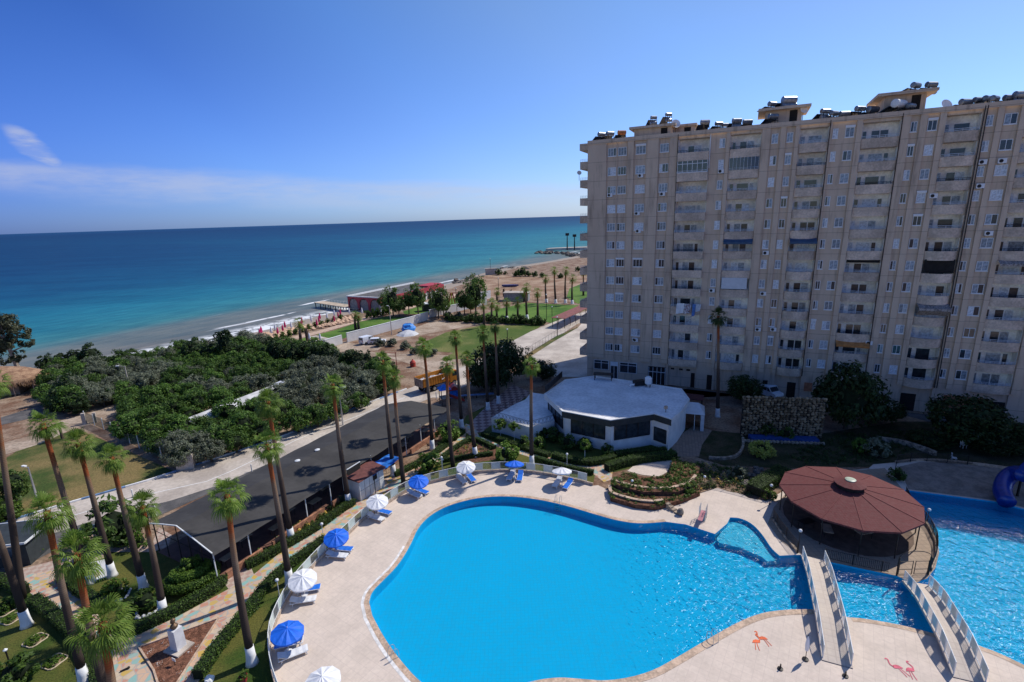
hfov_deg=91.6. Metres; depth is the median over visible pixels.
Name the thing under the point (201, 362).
citrus tree
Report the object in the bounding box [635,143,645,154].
window
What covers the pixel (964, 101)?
solar water heater
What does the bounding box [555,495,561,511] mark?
pool ladder
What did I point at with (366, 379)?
olive tree
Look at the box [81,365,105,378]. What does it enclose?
olive tree
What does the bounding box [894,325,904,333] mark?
window
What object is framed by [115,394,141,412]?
citrus tree
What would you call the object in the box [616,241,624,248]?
window
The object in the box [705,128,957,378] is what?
windows
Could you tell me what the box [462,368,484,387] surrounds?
round tree
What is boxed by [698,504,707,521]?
diving board
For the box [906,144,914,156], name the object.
window
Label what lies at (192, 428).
citrus tree
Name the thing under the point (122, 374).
olive tree
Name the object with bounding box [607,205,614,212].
window
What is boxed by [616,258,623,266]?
window
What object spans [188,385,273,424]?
long white roof
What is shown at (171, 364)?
olive tree
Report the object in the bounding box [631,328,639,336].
window
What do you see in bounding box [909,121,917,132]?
window
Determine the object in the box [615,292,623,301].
window
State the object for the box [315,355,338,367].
olive tree
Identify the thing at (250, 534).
cafe table
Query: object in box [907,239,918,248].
window
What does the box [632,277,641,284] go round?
window
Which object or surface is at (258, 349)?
citrus tree
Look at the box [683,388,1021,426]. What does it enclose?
service yard
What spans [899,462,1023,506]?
dim terrace
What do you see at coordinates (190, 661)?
bed edging
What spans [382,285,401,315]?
park tree
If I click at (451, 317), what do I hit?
bush
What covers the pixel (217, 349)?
citrus tree
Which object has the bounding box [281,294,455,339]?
club walk
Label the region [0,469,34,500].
bush
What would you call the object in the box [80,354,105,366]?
olive tree
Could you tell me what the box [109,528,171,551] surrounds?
tiled forecourt
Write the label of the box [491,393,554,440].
white terrace
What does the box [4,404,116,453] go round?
dirt track
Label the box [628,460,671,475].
terrace patio
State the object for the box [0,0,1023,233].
sky
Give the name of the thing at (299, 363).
olive tree
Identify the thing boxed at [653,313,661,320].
window
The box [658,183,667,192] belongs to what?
window
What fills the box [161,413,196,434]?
citrus tree
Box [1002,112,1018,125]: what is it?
window
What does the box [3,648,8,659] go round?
bollard lamp
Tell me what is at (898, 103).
solar water heater
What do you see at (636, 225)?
window
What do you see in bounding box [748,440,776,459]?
bush
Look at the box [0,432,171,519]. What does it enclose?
grass lot
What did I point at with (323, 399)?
olive tree
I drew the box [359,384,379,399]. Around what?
olive tree
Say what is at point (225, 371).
olive tree
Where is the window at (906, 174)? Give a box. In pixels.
[902,170,909,180]
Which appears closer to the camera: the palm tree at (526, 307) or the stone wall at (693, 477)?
the stone wall at (693, 477)
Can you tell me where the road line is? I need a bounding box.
[65,397,404,517]
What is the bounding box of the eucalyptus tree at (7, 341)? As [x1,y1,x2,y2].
[0,313,34,365]
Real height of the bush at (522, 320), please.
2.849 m
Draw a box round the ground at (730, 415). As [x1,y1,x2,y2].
[0,257,982,567]
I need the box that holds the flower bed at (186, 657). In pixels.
[141,620,215,681]
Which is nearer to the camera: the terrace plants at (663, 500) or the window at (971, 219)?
the terrace plants at (663, 500)
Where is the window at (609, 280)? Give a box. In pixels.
[606,276,613,283]
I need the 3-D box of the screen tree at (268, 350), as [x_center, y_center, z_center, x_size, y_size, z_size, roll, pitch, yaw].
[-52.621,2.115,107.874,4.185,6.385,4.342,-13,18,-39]
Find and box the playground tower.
[437,384,464,405]
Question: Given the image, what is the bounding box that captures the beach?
[208,256,578,342]
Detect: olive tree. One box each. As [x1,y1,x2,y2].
[44,363,64,370]
[47,375,75,388]
[57,374,87,388]
[77,381,103,388]
[77,384,99,403]
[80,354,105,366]
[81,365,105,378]
[84,359,111,367]
[87,385,115,406]
[88,362,106,374]
[98,376,119,386]
[101,363,131,377]
[111,369,137,380]
[116,355,140,364]
[120,372,141,380]
[121,376,137,385]
[127,357,151,367]
[127,370,159,388]
[131,363,148,372]
[137,364,158,376]
[146,370,162,384]
[147,359,172,369]
[149,355,165,359]
[154,368,173,379]
[154,428,195,454]
[156,347,176,359]
[157,361,183,370]
[158,439,196,467]
[179,374,203,387]
[183,430,214,450]
[186,365,203,370]
[192,438,229,461]
[197,376,224,393]
[205,338,217,345]
[205,380,231,397]
[222,367,237,379]
[229,374,252,385]
[236,330,253,336]
[247,372,276,391]
[249,332,270,344]
[267,382,289,396]
[269,387,298,401]
[276,369,297,381]
[278,377,289,386]
[285,376,312,395]
[288,360,312,373]
[288,395,303,410]
[291,367,313,384]
[293,397,315,410]
[295,383,324,405]
[305,354,323,369]
[307,380,335,396]
[310,365,331,379]
[310,368,339,384]
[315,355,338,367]
[321,395,329,404]
[324,351,343,362]
[325,364,353,380]
[326,393,354,411]
[329,376,349,387]
[338,381,363,399]
[347,374,360,383]
[348,368,369,379]
[348,370,376,390]
[352,360,369,371]
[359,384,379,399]
[365,369,379,386]
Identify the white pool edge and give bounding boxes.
[361,546,410,681]
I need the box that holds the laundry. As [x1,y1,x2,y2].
[676,303,700,316]
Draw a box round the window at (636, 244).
[633,241,642,248]
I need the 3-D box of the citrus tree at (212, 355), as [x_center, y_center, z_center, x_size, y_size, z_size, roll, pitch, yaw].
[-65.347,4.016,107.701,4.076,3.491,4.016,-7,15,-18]
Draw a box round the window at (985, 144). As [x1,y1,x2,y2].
[981,140,989,151]
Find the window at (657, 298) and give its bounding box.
[654,295,662,303]
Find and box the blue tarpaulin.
[373,454,398,492]
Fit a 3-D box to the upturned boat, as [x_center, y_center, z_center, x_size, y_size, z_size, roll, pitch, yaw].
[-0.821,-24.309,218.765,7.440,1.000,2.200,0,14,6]
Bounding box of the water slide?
[992,462,1023,507]
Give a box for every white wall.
[310,335,342,345]
[346,312,428,341]
[429,298,486,317]
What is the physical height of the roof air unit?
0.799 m
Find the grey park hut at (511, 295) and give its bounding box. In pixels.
[503,291,529,300]
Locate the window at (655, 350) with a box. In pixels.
[652,347,660,354]
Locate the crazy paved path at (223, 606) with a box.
[24,424,612,681]
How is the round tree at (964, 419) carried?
on the shaded lawn at (718, 443)
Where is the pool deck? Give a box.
[271,461,1023,681]
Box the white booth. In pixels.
[422,302,431,310]
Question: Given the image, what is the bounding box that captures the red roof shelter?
[551,305,586,327]
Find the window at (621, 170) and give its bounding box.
[617,166,625,175]
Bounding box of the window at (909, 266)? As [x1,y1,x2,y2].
[904,261,914,270]
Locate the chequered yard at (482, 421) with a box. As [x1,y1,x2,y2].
[469,385,529,434]
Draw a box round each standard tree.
[492,418,506,434]
[508,421,519,440]
[580,439,589,457]
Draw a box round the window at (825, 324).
[821,321,830,329]
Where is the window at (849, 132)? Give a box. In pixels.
[844,125,855,137]
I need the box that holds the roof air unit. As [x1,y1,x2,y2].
[629,379,645,386]
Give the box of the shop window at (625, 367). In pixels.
[619,362,636,373]
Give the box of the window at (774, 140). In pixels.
[771,134,778,143]
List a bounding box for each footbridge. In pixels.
[801,546,853,667]
[901,570,988,681]
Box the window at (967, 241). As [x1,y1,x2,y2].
[963,238,970,248]
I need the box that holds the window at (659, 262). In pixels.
[655,259,663,267]
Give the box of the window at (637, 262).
[633,258,642,266]
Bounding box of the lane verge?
[525,327,577,359]
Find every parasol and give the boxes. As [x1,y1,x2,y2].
[270,620,303,651]
[288,568,316,596]
[305,666,340,681]
[324,528,348,551]
[366,494,387,514]
[408,475,428,493]
[456,461,475,479]
[505,460,523,478]
[552,467,571,486]
[802,635,809,661]
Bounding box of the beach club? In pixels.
[346,282,443,310]
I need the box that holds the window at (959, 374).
[954,370,966,379]
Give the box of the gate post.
[80,412,96,424]
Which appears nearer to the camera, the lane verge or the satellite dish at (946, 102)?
the satellite dish at (946, 102)
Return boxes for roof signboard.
[346,461,359,475]
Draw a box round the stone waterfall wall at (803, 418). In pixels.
[740,395,827,444]
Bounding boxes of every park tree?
[376,292,387,307]
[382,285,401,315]
[391,298,407,316]
[399,291,412,313]
[403,281,426,313]
[427,283,450,318]
[441,296,450,314]
[455,289,472,315]
[462,273,487,314]
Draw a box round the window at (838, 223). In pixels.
[833,218,842,227]
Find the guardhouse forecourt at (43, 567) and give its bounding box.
[23,550,103,575]
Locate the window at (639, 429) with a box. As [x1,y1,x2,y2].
[614,421,649,440]
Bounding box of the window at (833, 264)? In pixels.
[828,260,837,269]
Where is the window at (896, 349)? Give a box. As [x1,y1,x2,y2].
[891,345,900,354]
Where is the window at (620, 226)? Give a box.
[617,223,624,230]
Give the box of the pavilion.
[779,466,924,558]
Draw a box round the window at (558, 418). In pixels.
[548,403,562,428]
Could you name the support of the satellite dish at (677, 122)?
on the apartment block
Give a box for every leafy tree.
[34,352,52,368]
[42,388,70,412]
[51,352,68,362]
[51,371,85,396]
[62,394,91,413]
[63,349,81,360]
[75,342,102,360]
[179,339,200,356]
[199,343,217,357]
[210,328,236,354]
[225,343,249,357]
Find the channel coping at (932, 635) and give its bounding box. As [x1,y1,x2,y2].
[851,617,1023,667]
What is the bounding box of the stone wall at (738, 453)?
[709,437,744,459]
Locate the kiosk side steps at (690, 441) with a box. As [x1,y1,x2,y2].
[671,426,711,456]
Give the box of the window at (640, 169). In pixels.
[635,165,645,174]
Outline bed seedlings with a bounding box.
[143,623,207,681]
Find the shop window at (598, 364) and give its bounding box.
[594,359,608,369]
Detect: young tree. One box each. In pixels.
[364,310,370,318]
[369,308,375,316]
[375,307,381,315]
[380,307,385,315]
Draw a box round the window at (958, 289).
[955,284,962,293]
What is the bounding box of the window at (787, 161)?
[784,153,791,164]
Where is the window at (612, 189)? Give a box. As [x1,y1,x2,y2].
[607,186,615,194]
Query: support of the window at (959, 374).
in the apartment block
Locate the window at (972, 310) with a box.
[966,306,979,316]
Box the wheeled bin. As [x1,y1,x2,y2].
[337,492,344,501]
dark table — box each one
[821,523,833,539]
[854,530,872,538]
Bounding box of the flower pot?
[237,669,248,681]
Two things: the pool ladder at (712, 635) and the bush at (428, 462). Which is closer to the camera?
the pool ladder at (712, 635)
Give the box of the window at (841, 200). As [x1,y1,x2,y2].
[836,196,845,205]
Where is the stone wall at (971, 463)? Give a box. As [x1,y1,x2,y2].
[895,458,1007,468]
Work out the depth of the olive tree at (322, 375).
88.15 m
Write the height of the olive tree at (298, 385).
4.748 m
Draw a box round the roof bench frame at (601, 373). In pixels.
[593,372,612,380]
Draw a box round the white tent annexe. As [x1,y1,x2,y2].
[686,402,704,430]
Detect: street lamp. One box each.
[21,465,40,508]
[339,386,344,424]
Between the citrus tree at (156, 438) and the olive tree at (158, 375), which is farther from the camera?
the olive tree at (158, 375)
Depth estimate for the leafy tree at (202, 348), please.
107.93 m
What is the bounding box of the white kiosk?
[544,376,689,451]
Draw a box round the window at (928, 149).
[922,144,933,155]
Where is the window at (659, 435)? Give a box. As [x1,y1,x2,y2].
[653,426,666,443]
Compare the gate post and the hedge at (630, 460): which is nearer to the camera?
the hedge at (630, 460)
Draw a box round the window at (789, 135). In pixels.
[786,132,793,142]
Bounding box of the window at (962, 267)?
[959,261,966,270]
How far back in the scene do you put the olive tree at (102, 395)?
84.85 m
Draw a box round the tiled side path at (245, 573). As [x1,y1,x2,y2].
[226,568,253,588]
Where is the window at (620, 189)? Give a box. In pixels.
[617,186,625,194]
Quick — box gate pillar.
[174,449,196,470]
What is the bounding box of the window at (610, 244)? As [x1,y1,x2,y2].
[607,241,614,248]
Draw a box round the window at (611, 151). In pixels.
[608,148,616,156]
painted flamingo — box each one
[752,633,759,649]
[754,631,771,645]
[884,658,909,676]
[906,661,916,679]
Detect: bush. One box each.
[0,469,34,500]
[0,494,23,518]
[0,501,24,522]
[0,596,15,614]
[0,650,40,681]
[79,493,148,548]
[99,577,128,596]
[107,513,142,547]
[124,530,147,547]
[127,587,156,613]
[373,338,385,345]
[386,338,397,346]
[400,340,410,348]
[409,348,416,353]
[413,451,440,474]
[428,348,437,354]
[435,419,460,440]
[444,313,453,320]
[448,315,454,321]
[464,313,473,322]
[470,311,481,322]
[474,315,482,322]
[485,313,493,321]
[489,315,496,322]
[495,268,502,274]
[495,440,519,461]
[498,315,506,323]
[510,313,518,323]
[516,267,525,275]
[517,315,528,323]
[518,435,528,446]
[529,317,536,324]
[533,436,546,447]
[534,315,542,324]
[535,427,547,438]
[537,317,546,324]
[542,426,563,441]
[557,432,575,448]
[577,437,592,450]
[601,443,613,454]
[684,483,696,493]
[727,465,749,479]
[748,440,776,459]
[758,421,779,436]
[762,488,777,500]
[777,426,794,438]
[851,437,870,453]
[860,436,891,457]
[886,467,907,480]
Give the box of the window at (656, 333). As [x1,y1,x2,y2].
[652,330,660,337]
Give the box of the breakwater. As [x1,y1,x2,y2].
[546,247,586,250]
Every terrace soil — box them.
[610,485,699,510]
[611,460,699,494]
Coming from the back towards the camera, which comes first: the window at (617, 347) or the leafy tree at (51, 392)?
the window at (617, 347)
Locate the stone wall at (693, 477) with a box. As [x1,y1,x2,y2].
[611,474,696,488]
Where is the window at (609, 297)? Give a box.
[606,294,613,301]
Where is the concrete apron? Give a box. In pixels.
[532,324,586,376]
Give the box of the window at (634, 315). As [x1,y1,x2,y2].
[631,312,640,319]
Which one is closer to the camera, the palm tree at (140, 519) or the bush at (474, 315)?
the palm tree at (140, 519)
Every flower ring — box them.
[0,605,16,617]
[0,612,18,625]
[21,632,48,647]
[41,653,68,670]
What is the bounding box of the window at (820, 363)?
[816,359,825,368]
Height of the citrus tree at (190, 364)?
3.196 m
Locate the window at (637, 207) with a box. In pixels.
[634,204,643,211]
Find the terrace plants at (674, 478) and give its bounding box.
[611,459,700,492]
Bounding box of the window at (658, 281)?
[654,277,663,285]
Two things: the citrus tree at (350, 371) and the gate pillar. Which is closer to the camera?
the gate pillar
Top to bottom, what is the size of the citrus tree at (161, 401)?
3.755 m
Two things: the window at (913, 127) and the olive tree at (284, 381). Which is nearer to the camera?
the window at (913, 127)
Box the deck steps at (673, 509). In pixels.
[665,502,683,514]
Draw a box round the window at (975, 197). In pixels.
[972,190,979,200]
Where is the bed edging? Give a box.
[138,617,218,681]
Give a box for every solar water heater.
[593,132,605,139]
[601,131,614,139]
[614,130,625,137]
[646,116,656,124]
[659,113,671,123]
[695,119,709,130]
[710,121,722,128]
[726,118,741,127]
[742,119,752,125]
[757,101,776,111]
[761,114,778,123]
[775,96,797,106]
[813,108,830,118]
[829,110,838,117]
[835,111,850,116]
[850,106,865,115]
[859,106,879,114]
[878,99,907,112]
[896,103,916,110]
[902,82,921,90]
[920,81,938,93]
[953,99,972,105]
[972,97,983,103]
[974,95,989,103]
[981,95,1000,102]
[997,95,1013,101]
[1012,91,1023,99]
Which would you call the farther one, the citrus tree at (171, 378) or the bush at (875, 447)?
the citrus tree at (171, 378)
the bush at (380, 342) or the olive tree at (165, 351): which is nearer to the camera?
the olive tree at (165, 351)
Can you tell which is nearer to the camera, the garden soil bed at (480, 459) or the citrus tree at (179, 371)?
the garden soil bed at (480, 459)
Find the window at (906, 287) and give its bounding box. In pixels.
[901,282,910,291]
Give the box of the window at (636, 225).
[634,223,643,230]
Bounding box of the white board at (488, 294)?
[481,290,490,298]
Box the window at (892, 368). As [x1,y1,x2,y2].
[888,365,897,374]
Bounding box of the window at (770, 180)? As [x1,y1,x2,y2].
[767,177,774,186]
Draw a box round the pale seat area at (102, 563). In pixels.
[91,559,106,579]
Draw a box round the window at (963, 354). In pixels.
[958,349,971,359]
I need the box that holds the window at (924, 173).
[918,169,929,179]
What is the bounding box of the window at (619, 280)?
[615,277,623,284]
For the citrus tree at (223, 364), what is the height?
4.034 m
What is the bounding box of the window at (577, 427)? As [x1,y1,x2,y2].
[571,419,604,439]
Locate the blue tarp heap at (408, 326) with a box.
[401,323,415,330]
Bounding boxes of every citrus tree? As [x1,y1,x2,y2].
[30,383,53,401]
[35,369,62,385]
[36,374,62,391]
[40,385,73,406]
[41,356,67,369]
[48,367,63,372]
[53,385,86,411]
[58,356,80,368]
[63,367,86,379]
[66,362,93,370]
[81,372,106,383]
[105,349,130,362]
[105,358,134,371]
[105,380,140,399]
[108,411,148,438]
[112,387,138,403]
[114,399,136,416]
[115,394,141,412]
[118,403,143,420]
[124,348,141,357]
[125,353,146,358]
[128,408,153,421]
[134,404,165,433]
[135,385,168,407]
[137,421,167,444]
[141,351,162,358]
[141,432,171,452]
[143,395,169,412]
[146,357,168,365]
[148,412,173,430]
[150,346,164,355]
[156,382,180,401]
[157,373,184,386]
[158,393,190,415]
[160,362,189,378]
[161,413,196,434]
[163,352,180,360]
[165,393,183,401]
[166,339,187,351]
[168,354,183,360]
[172,425,201,437]
[173,357,189,365]
[173,380,187,392]
[176,405,203,416]
[178,390,212,410]
[179,381,206,394]
[181,387,207,397]
[182,350,202,363]
[182,362,195,368]
[183,368,207,380]
[188,414,215,428]
[189,357,210,370]
[191,337,205,343]
[197,367,224,384]
[199,362,224,375]
[199,420,228,434]
[201,385,235,406]
[202,352,217,360]
[205,419,238,444]
[209,355,226,363]
[209,396,243,423]
[211,347,231,355]
[217,374,233,386]
[218,357,239,370]
[220,350,240,362]
[221,430,252,452]
[225,411,261,436]
[227,380,255,392]
[228,364,245,377]
[228,409,258,431]
[229,386,251,398]
[234,336,248,343]
[234,351,254,364]
[235,366,262,379]
[239,398,263,413]
[240,339,260,349]
[240,363,252,367]
[246,419,281,441]
[250,350,274,367]
[252,362,266,374]
[253,345,266,352]
[255,397,275,415]
[258,397,295,423]
[260,366,275,373]
[265,358,286,370]
[265,370,280,383]
[277,340,290,347]
[279,336,296,343]
[279,359,296,374]
[280,407,312,431]
[299,346,312,360]
[302,402,331,426]
[307,337,322,347]
[321,397,348,419]
[338,353,352,364]
[341,364,356,379]
[346,391,369,408]
[364,358,380,373]
[375,375,391,393]
[376,363,399,374]
[376,372,398,388]
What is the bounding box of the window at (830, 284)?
[826,281,835,289]
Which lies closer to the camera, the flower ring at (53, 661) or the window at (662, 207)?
the flower ring at (53, 661)
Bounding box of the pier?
[314,298,358,310]
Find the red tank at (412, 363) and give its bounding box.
[410,359,415,366]
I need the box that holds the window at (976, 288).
[970,284,984,293]
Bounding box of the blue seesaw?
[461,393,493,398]
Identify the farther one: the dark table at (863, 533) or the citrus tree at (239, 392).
the citrus tree at (239, 392)
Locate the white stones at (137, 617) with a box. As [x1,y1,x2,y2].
[134,608,157,619]
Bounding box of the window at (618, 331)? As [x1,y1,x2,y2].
[614,327,622,335]
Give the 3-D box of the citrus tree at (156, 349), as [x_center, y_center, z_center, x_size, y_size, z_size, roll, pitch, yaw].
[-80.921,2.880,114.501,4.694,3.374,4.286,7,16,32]
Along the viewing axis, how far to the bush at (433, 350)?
111.02 m
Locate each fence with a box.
[83,411,161,455]
[267,462,592,681]
[521,322,577,356]
[680,479,766,499]
[772,509,798,552]
[825,548,888,571]
[895,452,973,467]
[906,486,938,570]
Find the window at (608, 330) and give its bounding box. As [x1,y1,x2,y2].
[605,327,612,334]
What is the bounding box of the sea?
[0,216,586,368]
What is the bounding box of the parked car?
[367,337,386,344]
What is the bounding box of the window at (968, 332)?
[962,328,975,337]
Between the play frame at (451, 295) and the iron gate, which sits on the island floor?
the iron gate
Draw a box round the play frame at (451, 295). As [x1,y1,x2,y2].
[449,293,455,303]
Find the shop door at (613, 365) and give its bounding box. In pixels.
[610,361,617,378]
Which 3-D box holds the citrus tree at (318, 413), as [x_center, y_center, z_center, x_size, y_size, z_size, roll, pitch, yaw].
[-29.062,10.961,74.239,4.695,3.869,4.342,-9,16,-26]
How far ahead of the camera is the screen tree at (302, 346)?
106.19 m
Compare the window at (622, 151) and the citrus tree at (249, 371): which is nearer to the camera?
the window at (622, 151)
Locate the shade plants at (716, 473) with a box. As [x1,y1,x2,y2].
[688,461,754,495]
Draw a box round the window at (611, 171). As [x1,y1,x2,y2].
[608,167,615,175]
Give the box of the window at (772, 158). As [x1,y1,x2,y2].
[769,156,776,165]
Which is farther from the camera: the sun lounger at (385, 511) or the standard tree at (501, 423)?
the standard tree at (501, 423)
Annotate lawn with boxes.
[0,397,680,681]
[317,317,406,338]
[403,297,458,313]
[410,325,540,359]
[485,303,585,322]
[567,285,586,303]
[683,421,1023,467]
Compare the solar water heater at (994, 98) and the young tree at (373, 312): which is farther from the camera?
the young tree at (373, 312)
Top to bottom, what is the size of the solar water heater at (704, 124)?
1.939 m
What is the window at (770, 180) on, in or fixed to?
in the apartment block
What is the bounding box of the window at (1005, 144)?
[998,139,1012,150]
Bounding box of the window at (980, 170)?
[976,166,984,176]
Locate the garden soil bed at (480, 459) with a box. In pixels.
[449,441,495,462]
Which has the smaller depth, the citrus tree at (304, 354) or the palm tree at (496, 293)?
the citrus tree at (304, 354)
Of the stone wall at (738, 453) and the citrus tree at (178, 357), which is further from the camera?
the citrus tree at (178, 357)
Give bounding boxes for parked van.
[358,335,372,344]
[761,384,783,397]
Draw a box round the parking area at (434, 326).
[337,320,482,351]
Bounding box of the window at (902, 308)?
[898,304,907,313]
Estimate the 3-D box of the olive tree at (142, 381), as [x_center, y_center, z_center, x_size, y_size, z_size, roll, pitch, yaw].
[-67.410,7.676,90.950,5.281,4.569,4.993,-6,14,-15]
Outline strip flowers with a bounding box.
[258,500,355,549]
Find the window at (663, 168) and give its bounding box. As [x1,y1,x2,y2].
[659,163,667,172]
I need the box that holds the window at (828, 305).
[823,301,832,310]
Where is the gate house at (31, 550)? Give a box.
[0,517,55,567]
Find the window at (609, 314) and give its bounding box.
[605,310,613,317]
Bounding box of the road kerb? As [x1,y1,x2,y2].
[2,388,406,522]
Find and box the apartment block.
[580,87,1023,422]
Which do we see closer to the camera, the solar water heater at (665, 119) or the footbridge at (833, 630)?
the footbridge at (833, 630)
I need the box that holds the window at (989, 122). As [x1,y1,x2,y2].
[985,115,993,126]
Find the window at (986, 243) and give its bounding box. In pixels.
[979,238,993,248]
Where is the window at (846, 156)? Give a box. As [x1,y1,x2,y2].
[842,150,851,160]
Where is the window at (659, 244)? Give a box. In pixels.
[656,241,664,248]
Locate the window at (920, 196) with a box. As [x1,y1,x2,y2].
[915,190,926,202]
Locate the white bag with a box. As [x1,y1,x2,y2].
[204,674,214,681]
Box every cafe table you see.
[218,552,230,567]
[237,533,251,547]
[268,523,283,536]
[308,497,321,507]
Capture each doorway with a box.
[690,373,694,387]
[706,375,711,389]
[786,382,795,397]
[899,393,915,410]
[992,401,1004,411]
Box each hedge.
[0,572,31,595]
[25,591,103,681]
[54,570,104,606]
[133,573,228,635]
[191,596,261,679]
[235,534,324,619]
[244,497,356,569]
[394,441,448,476]
[437,427,465,445]
[440,436,496,457]
[440,450,492,462]
[480,430,551,457]
[534,455,594,474]
[551,451,616,466]
[603,449,677,471]
[614,446,666,457]
[745,463,792,496]
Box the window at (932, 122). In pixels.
[926,117,938,131]
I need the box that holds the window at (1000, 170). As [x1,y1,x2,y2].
[993,164,1007,175]
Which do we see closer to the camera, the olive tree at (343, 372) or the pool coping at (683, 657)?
the pool coping at (683, 657)
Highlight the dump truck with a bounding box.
[414,369,456,392]
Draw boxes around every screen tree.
[259,336,274,357]
[267,342,282,360]
[275,345,289,358]
[286,340,301,361]
[297,341,310,358]
[303,343,318,358]
[311,345,321,358]
[317,342,333,358]
[325,349,337,359]
[340,350,353,363]
[349,350,365,363]
[358,349,370,363]
[377,357,394,374]
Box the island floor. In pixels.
[768,468,938,581]
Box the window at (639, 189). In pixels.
[634,185,644,193]
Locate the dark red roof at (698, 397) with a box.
[686,393,703,403]
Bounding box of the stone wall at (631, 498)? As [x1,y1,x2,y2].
[608,485,662,502]
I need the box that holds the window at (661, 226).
[656,222,665,230]
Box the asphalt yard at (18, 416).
[1,404,44,424]
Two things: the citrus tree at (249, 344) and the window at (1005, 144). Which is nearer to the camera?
the window at (1005, 144)
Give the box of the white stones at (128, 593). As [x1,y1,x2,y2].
[104,588,131,600]
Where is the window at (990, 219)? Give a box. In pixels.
[983,214,998,224]
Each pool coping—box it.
[364,494,665,681]
[531,609,813,681]
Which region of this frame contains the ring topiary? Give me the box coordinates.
[162,554,220,595]
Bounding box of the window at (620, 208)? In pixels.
[617,204,625,212]
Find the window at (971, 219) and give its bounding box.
[967,214,975,224]
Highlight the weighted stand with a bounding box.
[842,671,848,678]
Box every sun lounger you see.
[273,635,303,651]
[277,644,307,664]
[289,595,316,606]
[295,583,320,595]
[325,549,348,559]
[331,546,353,553]
[366,511,385,522]
[374,509,392,516]
[406,488,422,499]
[413,489,429,495]
[455,473,467,483]
[465,473,476,482]
[506,469,515,480]
[516,470,523,480]
[551,476,562,488]
[562,477,573,490]
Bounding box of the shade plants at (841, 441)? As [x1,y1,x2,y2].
[785,429,918,464]
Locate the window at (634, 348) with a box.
[630,345,639,352]
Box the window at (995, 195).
[988,189,1003,200]
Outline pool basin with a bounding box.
[369,490,1023,681]
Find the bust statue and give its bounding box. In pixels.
[163,618,194,657]
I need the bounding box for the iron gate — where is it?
[896,551,931,575]
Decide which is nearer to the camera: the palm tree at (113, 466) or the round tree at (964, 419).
the palm tree at (113, 466)
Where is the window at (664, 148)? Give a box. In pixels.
[659,143,668,152]
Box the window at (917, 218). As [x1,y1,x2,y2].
[912,214,922,225]
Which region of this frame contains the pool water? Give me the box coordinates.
[678,492,1023,638]
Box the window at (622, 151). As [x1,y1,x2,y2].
[618,147,626,155]
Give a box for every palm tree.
[0,370,26,598]
[0,531,34,629]
[20,491,90,681]
[24,409,96,585]
[48,526,110,681]
[60,427,118,578]
[63,592,136,681]
[92,443,149,589]
[123,489,166,610]
[207,476,258,667]
[250,428,292,586]
[254,387,293,537]
[293,317,304,339]
[318,373,350,500]
[351,310,360,329]
[355,312,363,329]
[373,350,395,476]
[383,367,405,486]
[414,336,434,450]
[438,356,454,467]
[447,329,464,428]
[459,350,477,457]
[474,324,490,410]
[477,299,486,324]
[485,297,496,316]
[489,320,500,403]
[494,287,499,300]
[494,302,500,315]
[502,297,510,316]
[512,296,522,315]
[518,287,527,301]
[522,283,530,318]
[522,356,539,463]
[532,287,542,315]
[541,274,550,302]
[549,267,557,302]
[562,266,569,302]
[569,274,576,303]
[706,306,729,417]
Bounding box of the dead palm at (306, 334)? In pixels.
[303,327,308,340]
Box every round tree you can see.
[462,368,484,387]
[463,342,513,392]
[494,337,532,380]
[528,359,557,380]
[725,374,765,399]
[811,359,892,428]
[856,393,907,423]
[923,393,1020,445]
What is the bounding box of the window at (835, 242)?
[831,239,840,248]
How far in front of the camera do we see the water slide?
50.58 m
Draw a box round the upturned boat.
[502,284,518,286]
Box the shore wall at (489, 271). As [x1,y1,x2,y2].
[485,268,496,274]
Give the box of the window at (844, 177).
[839,173,848,183]
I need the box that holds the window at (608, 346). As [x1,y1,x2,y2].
[605,343,612,350]
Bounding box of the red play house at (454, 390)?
[449,383,457,397]
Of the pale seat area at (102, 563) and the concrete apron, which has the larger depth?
the concrete apron
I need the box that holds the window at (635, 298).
[632,294,640,302]
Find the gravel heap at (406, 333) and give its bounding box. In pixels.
[396,330,418,336]
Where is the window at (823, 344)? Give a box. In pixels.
[819,340,827,349]
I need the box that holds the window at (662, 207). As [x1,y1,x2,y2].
[657,203,666,211]
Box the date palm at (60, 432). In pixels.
[50,422,71,438]
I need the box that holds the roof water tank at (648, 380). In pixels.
[645,376,651,385]
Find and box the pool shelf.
[716,521,779,565]
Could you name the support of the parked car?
on the parking area at (434, 326)
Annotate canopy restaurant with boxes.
[149,401,446,578]
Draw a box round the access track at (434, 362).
[352,350,465,371]
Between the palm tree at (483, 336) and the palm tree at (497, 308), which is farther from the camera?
the palm tree at (497, 308)
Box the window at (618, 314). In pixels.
[615,311,622,318]
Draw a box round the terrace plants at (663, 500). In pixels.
[608,485,698,507]
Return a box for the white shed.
[342,460,384,500]
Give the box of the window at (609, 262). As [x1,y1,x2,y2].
[606,259,613,266]
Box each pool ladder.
[387,644,399,661]
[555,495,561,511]
[706,628,718,644]
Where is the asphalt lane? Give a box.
[0,466,262,573]
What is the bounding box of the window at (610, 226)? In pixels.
[606,223,614,231]
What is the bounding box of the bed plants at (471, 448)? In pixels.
[454,441,490,455]
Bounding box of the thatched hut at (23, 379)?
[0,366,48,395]
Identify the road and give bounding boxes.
[8,311,586,558]
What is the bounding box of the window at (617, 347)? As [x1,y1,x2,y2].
[614,344,621,351]
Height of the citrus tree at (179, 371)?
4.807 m
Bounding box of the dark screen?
[545,372,561,391]
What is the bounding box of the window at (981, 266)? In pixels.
[974,261,988,271]
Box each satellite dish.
[672,119,679,129]
[800,108,807,119]
[942,99,951,106]
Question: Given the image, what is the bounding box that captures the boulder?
[753,469,759,474]
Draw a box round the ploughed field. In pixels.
[479,275,585,299]
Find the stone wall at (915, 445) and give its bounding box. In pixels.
[882,437,936,455]

